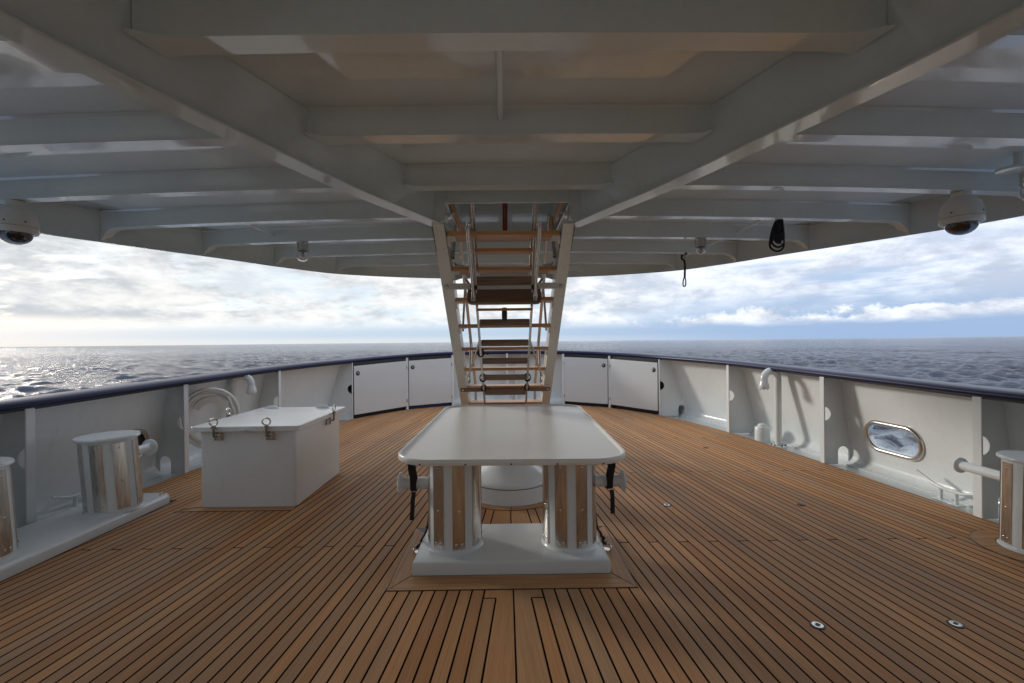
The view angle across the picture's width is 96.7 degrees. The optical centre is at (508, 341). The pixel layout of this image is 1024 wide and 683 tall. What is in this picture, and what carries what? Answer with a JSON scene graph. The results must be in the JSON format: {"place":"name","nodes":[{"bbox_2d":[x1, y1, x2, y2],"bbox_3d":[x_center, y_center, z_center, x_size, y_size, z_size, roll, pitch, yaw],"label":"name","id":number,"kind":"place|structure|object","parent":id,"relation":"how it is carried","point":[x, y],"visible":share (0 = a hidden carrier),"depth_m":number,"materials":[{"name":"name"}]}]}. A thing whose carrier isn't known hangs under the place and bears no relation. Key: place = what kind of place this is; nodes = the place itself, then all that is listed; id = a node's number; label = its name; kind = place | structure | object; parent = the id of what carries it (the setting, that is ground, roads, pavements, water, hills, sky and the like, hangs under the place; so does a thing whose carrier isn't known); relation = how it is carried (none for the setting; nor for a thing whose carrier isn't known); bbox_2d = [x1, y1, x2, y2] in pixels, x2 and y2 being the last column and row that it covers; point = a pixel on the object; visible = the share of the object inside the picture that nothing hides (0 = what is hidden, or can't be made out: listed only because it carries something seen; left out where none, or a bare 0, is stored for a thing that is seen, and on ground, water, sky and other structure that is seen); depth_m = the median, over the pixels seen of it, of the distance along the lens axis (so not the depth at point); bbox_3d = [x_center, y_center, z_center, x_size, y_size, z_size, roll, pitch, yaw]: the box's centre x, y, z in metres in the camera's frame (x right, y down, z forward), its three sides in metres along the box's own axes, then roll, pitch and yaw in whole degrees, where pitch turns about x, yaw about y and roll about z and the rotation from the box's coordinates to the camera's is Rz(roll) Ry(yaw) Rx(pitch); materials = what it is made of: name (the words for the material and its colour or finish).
{"place":"outdoors","nodes":[
{"label":"outdoors","id":0,"kind":"place"},
{"bbox_2d":[0,405,1023,682],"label":"deck","id":1,"kind":"structure","parent":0,"point":[734,563],"depth_m":2.65,"materials":[{"name":"brown wood"}]},
{"bbox_2d":[0,430,169,580],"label":"mooring bitts","id":2,"kind":"object","parent":1,"relation":"on","point":[113,495],"visible":1,"depth_m":3.65,"materials":[{"name":"paint"}]},
{"bbox_2d":[191,405,345,506],"bbox_3d":[-2.318,1.068,4.577,1.042,0.806,1.242,-1,0,0],"label":"deck box","id":3,"kind":"object","parent":1,"relation":"on","point":[269,456],"visible":1,"depth_m":4.05,"materials":[{"name":"paint"}]},
{"bbox_2d":[413,518,427,553],"bbox_3d":[-0.582,1.112,3.218,0.066,0.694,0.248,-1,0,23],"label":"deck ring","id":4,"kind":"object","parent":1,"relation":"on","point":[417,547],"visible":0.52,"depth_m":3.14,"materials":[{"name":"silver metal"}]},
{"bbox_2d":[432,212,574,404],"bbox_3d":[-0.037,0.105,5.177,1.104,2.683,3.364,-1,0,0],"label":"stairway","id":5,"kind":"object","parent":1,"relation":"on","point":[561,239],"visible":0.75,"depth_m":4.26,"materials":[{"name":"beige paint"}]},
{"bbox_2d":[465,203,542,404],"bbox_3d":[-0.035,-0.004,4.701,0.821,2.397,2.631,-1,0,0],"label":"boarding ladder","id":6,"kind":"object","parent":5,"relation":"attached to","point":[478,297],"visible":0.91,"depth_m":3.98,"materials":[{"name":"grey wood"}]},
{"bbox_2d":[444,282,563,289],"bbox_3d":[-0.035,-0.490,4.021,1.060,0.055,0.020,-1,0,0],"label":"cross bar","id":7,"kind":"object","parent":5,"relation":"attached to","point":[466,286],"visible":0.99,"depth_m":4.02,"materials":[{"name":"beige paint"}]},
{"bbox_2d":[460,387,549,391],"bbox_3d":[-0.034,0.565,5.373,1.060,0.048,0.028,-1,0,0],"label":"cross bar","id":8,"kind":"object","parent":5,"relation":"attached to","point":[480,390],"visible":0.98,"depth_m":5.37,"materials":[{"name":"brown wood"}]},
{"bbox_2d":[0,350,1023,528],"bbox_3d":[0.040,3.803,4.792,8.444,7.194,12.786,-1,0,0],"label":"bulwark","id":9,"kind":"object","parent":1,"relation":"attached to","point":[828,415],"visible":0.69,"depth_m":5.07,"materials":[{"name":"white paint"}]},
{"bbox_2d":[134,429,148,457],"bbox_3d":[-3.981,1.104,4.670,0.112,0.352,0.664,-1,0,3],"label":"porthole","id":10,"kind":"object","parent":9,"relation":"attached to","point":[143,436],"visible":0.18,"depth_m":4.92,"materials":[{"name":"silver metal"}]},
{"bbox_2d":[178,387,239,447],"bbox_3d":[-3.639,0.933,5.576,0.666,0.753,0.223,-1,0,-34],"label":"hose reel","id":11,"kind":"object","parent":9,"relation":"attached to","point":[194,438],"visible":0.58,"depth_m":5.53,"materials":[{"name":"plastic"}]},
{"bbox_2d":[353,358,407,418],"bbox_3d":[-2.599,0.920,9.291,0.120,1.134,1.396,-1,0,34],"label":"locker door","id":12,"kind":"structure","parent":9,"relation":"attached to","point":[379,386],"depth_m":9.22,"materials":[{"name":"paint"}]},
{"bbox_2d":[408,355,451,408],"bbox_3d":[-1.737,0.895,10.162,1.070,1.166,0.120,-1,0,-32],"label":"locker door","id":13,"kind":"structure","parent":9,"relation":"attached to","point":[429,381],"depth_m":10.12,"materials":[{"name":"paint"}]},
{"bbox_2d":[564,354,608,406],"bbox_3d":[1.737,0.859,10.145,1.088,1.165,0.120,-1,0,33],"label":"locker door","id":14,"kind":"structure","parent":9,"relation":"attached to","point":[586,380],"depth_m":10.11,"materials":[{"name":"paint"}]},
{"bbox_2d":[609,356,658,414],"bbox_3d":[2.572,0.868,9.319,0.120,1.131,1.270,-1,0,-35],"label":"locker door","id":15,"kind":"structure","parent":9,"relation":"attached to","point":[634,383],"depth_m":9.25,"materials":[{"name":"paint"}]},
{"bbox_2d":[864,420,924,460],"bbox_3d":[4.005,1.020,4.729,0.112,0.352,0.664,-1,0,-4],"label":"porthole","id":16,"kind":"object","parent":9,"relation":"attached to","point":[869,425],"visible":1,"depth_m":4.70,"materials":[{"name":"silver metal"}]},
{"bbox_2d":[397,465,626,575],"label":"mooring bitts","id":17,"kind":"object","parent":1,"relation":"on","point":[459,538],"visible":0.84,"depth_m":2.94,"materials":[{"name":"paint"}]},
{"bbox_2d":[408,464,417,519],"bbox_3d":[-0.629,0.967,3.050,0.052,0.409,0.150,-1,0,0],"label":"lashing strap","id":18,"kind":"object","parent":17,"relation":"attached to","point":[413,476],"visible":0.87,"depth_m":3.00,"materials":[{"name":"black fabric"}]},
{"bbox_2d":[398,404,624,465],"bbox_3d":[0.036,0.736,3.984,1.490,0.039,2.432,-1,0,1],"label":"tabletop","id":19,"kind":"object","parent":17,"relation":"on","point":[511,434],"visible":1,"depth_m":3.41,"materials":[{"name":"metal"}]},
{"bbox_2d":[605,463,615,513],"bbox_3d":[0.680,0.941,3.060,0.052,0.384,0.150,-1,0,0],"label":"lashing strap","id":20,"kind":"object","parent":17,"relation":"attached to","point":[610,471],"visible":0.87,"depth_m":3.01,"materials":[{"name":"black fabric"}]},
{"bbox_2d":[481,465,542,506],"bbox_3d":[0.020,1.135,4.400,0.812,0.630,0.812,-1,0,0],"label":"domed pedestal","id":21,"kind":"object","parent":1,"relation":"on","point":[510,486],"visible":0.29,"depth_m":4.07,"materials":[{"name":"paint"}]},
{"bbox_2d":[142,403,998,522],"bbox_3d":[0.015,1.462,4.811,8.520,0.015,12.822,-1,0,0],"label":"waterway","id":22,"kind":"object","parent":1,"relation":"on","point":[928,495],"visible":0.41,"depth_m":5.05,"materials":[{"name":"white paint"}]},
{"bbox_2d":[51,492,80,508],"bbox_3d":[-3.947,1.407,4.242,0.080,0.210,0.568,-1,0,0],"label":"horn cleat","id":23,"kind":"object","parent":22,"relation":"on","point":[75,499],"visible":0.4,"depth_m":4.13,"materials":[{"name":"white paint"}]},
{"bbox_2d":[228,375,256,415],"bbox_3d":[-3.645,0.969,6.184,0.398,1.079,0.212,-1,0,-8],"label":"gooseneck vent","id":24,"kind":"object","parent":22,"relation":"on","point":[251,389],"visible":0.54,"depth_m":6.18,"materials":[{"name":"white metal"}]},
{"bbox_2d":[514,364,517,399],"bbox_3d":[0.279,0.928,11.033,0.398,1.079,0.212,-1,0,-8],"label":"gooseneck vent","id":25,"kind":"object","parent":22,"relation":"on","point":[515,382],"visible":0.1,"depth_m":10.98,"materials":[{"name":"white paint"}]},
{"bbox_2d":[754,423,770,442],"bbox_3d":[3.656,1.302,6.547,0.200,0.260,0.200,-1,0,0],"label":"capped stub","id":26,"kind":"object","parent":22,"relation":"on","point":[762,432],"visible":0.99,"depth_m":6.47,"materials":[{"name":"white paint"}]},
{"bbox_2d":[759,368,787,447],"bbox_3d":[3.590,0.893,6.199,0.394,1.079,0.232,-1,0,0],"label":"gooseneck vent","id":27,"kind":"object","parent":22,"relation":"on","point":[764,383],"visible":0.95,"depth_m":6.17,"materials":[{"name":"white metal"}]},
{"bbox_2d":[916,469,972,506],"bbox_3d":[3.914,1.324,4.069,0.080,0.210,0.568,-1,0,0],"label":"horn cleat","id":28,"kind":"object","parent":22,"relation":"on","point":[955,502],"visible":0.95,"depth_m":4.05,"materials":[{"name":"white paint"}]},
{"bbox_2d":[596,514,611,551],"bbox_3d":[0.629,1.100,3.226,0.077,0.694,0.250,-1,0,-24],"label":"deck ring","id":29,"kind":"object","parent":1,"relation":"on","point":[603,542],"visible":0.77,"depth_m":3.14,"materials":[{"name":"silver metal"}]},
{"bbox_2d":[809,621,825,629],"bbox_3d":[1.561,1.431,2.297,0.070,0.006,0.070,-1,0,0],"label":"deck socket","id":30,"kind":"object","parent":1,"relation":"on","point":[817,625],"visible":1,"depth_m":2.29,"materials":[{"name":"silver metal"}]},
{"bbox_2d":[946,620,965,628],"bbox_3d":[2.256,1.423,2.296,0.070,0.006,0.070,-1,0,0],"label":"deck socket","id":31,"kind":"object","parent":1,"relation":"on","point":[956,624],"visible":1,"depth_m":2.29,"materials":[{"name":"silver metal"}]},
{"bbox_2d":[953,450,1023,554],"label":"mooring bitts","id":32,"kind":"object","parent":1,"relation":"on","point":[1009,475],"visible":1,"depth_m":3.11,"materials":[{"name":"paint"}]},
{"bbox_2d":[0,336,1023,455],"bbox_3d":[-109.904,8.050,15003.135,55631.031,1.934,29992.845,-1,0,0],"label":"sea","id":33,"kind":"structure","parent":0,"point":[998,361],"depth_m":191.75,"materials":[{"name":"liquid"}]},
{"bbox_2d":[0,216,1023,346],"label":"sky","id":34,"kind":"structure","parent":0,"point":[55,290],"materials":[{"name":"white"}]},
{"bbox_3d":[0.048,0.050,-1.660,10.400,3.000,0.100,-1,0,0],"label":"deckhouse front","id":35,"kind":"object","parent":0,"visible":0},
{"bbox_2d":[0,0,1023,278],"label":"overhead deck","id":36,"kind":"structure","parent":35,"relation":"attached to","point":[380,138],"depth_m":2.34,"materials":[{"name":"paint"}]},
{"bbox_2d":[0,199,40,244],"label":"dome camera","id":37,"kind":"object","parent":36,"relation":"attached to","point":[19,223],"visible":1,"depth_m":3.08,"materials":[{"name":"white plastic"}]},
{"bbox_2d":[296,241,308,261],"bbox_3d":[-2.114,-0.918,4.685,0.118,0.200,0.118,-1,0,0],"label":"bulkhead lamp","id":38,"kind":"object","parent":36,"relation":"hanging from","point":[302,250],"visible":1,"depth_m":4.64,"materials":[{"name":"silver metal"}]},
{"bbox_2d":[502,203,506,230],"bbox_3d":[-0.032,-1.259,4.595,0.048,0.302,0.048,-1,0,0],"label":"wooden pole","id":39,"kind":"object","parent":36,"relation":"attached to","point":[504,207],"visible":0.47,"depth_m":4.58,"materials":[{"name":"brown wood"}]},
{"bbox_2d":[681,253,686,286],"bbox_3d":[2.113,-0.862,5.466,0.087,0.419,0.044,-1,0,0],"label":"cord loop","id":40,"kind":"object","parent":36,"relation":"hanging from","point":[682,257],"visible":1,"depth_m":5.45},
{"bbox_2d":[695,238,706,254],"bbox_3d":[1.995,-0.980,4.715,0.118,0.168,0.118,-1,0,0],"label":"bulkhead lamp","id":41,"kind":"object","parent":36,"relation":"hanging from","point":[700,245],"visible":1,"depth_m":4.67,"materials":[{"name":"silver metal"}]},
{"bbox_2d":[769,218,784,251],"bbox_3d":[2.338,-0.919,3.938,0.141,0.286,0.070,-1,0,0],"label":"strap bundle","id":42,"kind":"object","parent":36,"relation":"hanging from","point":[777,234],"visible":1,"depth_m":3.93,"materials":[{"name":"black fabric"}]},
{"bbox_2d":[938,190,985,234],"bbox_3d":[3.168,-0.893,3.183,0.241,0.295,0.241,-1,0,0],"label":"dome camera","id":43,"kind":"object","parent":36,"relation":"attached to","point":[962,212],"visible":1,"depth_m":3.12,"materials":[{"name":"white plastic"}]},
{"bbox_2d":[994,152,1023,200],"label":"bulkhead lamp","id":44,"kind":"object","parent":36,"relation":"attached to","point":[1017,167],"visible":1,"depth_m":2.87,"materials":[{"name":"silver metal"}]}
]}

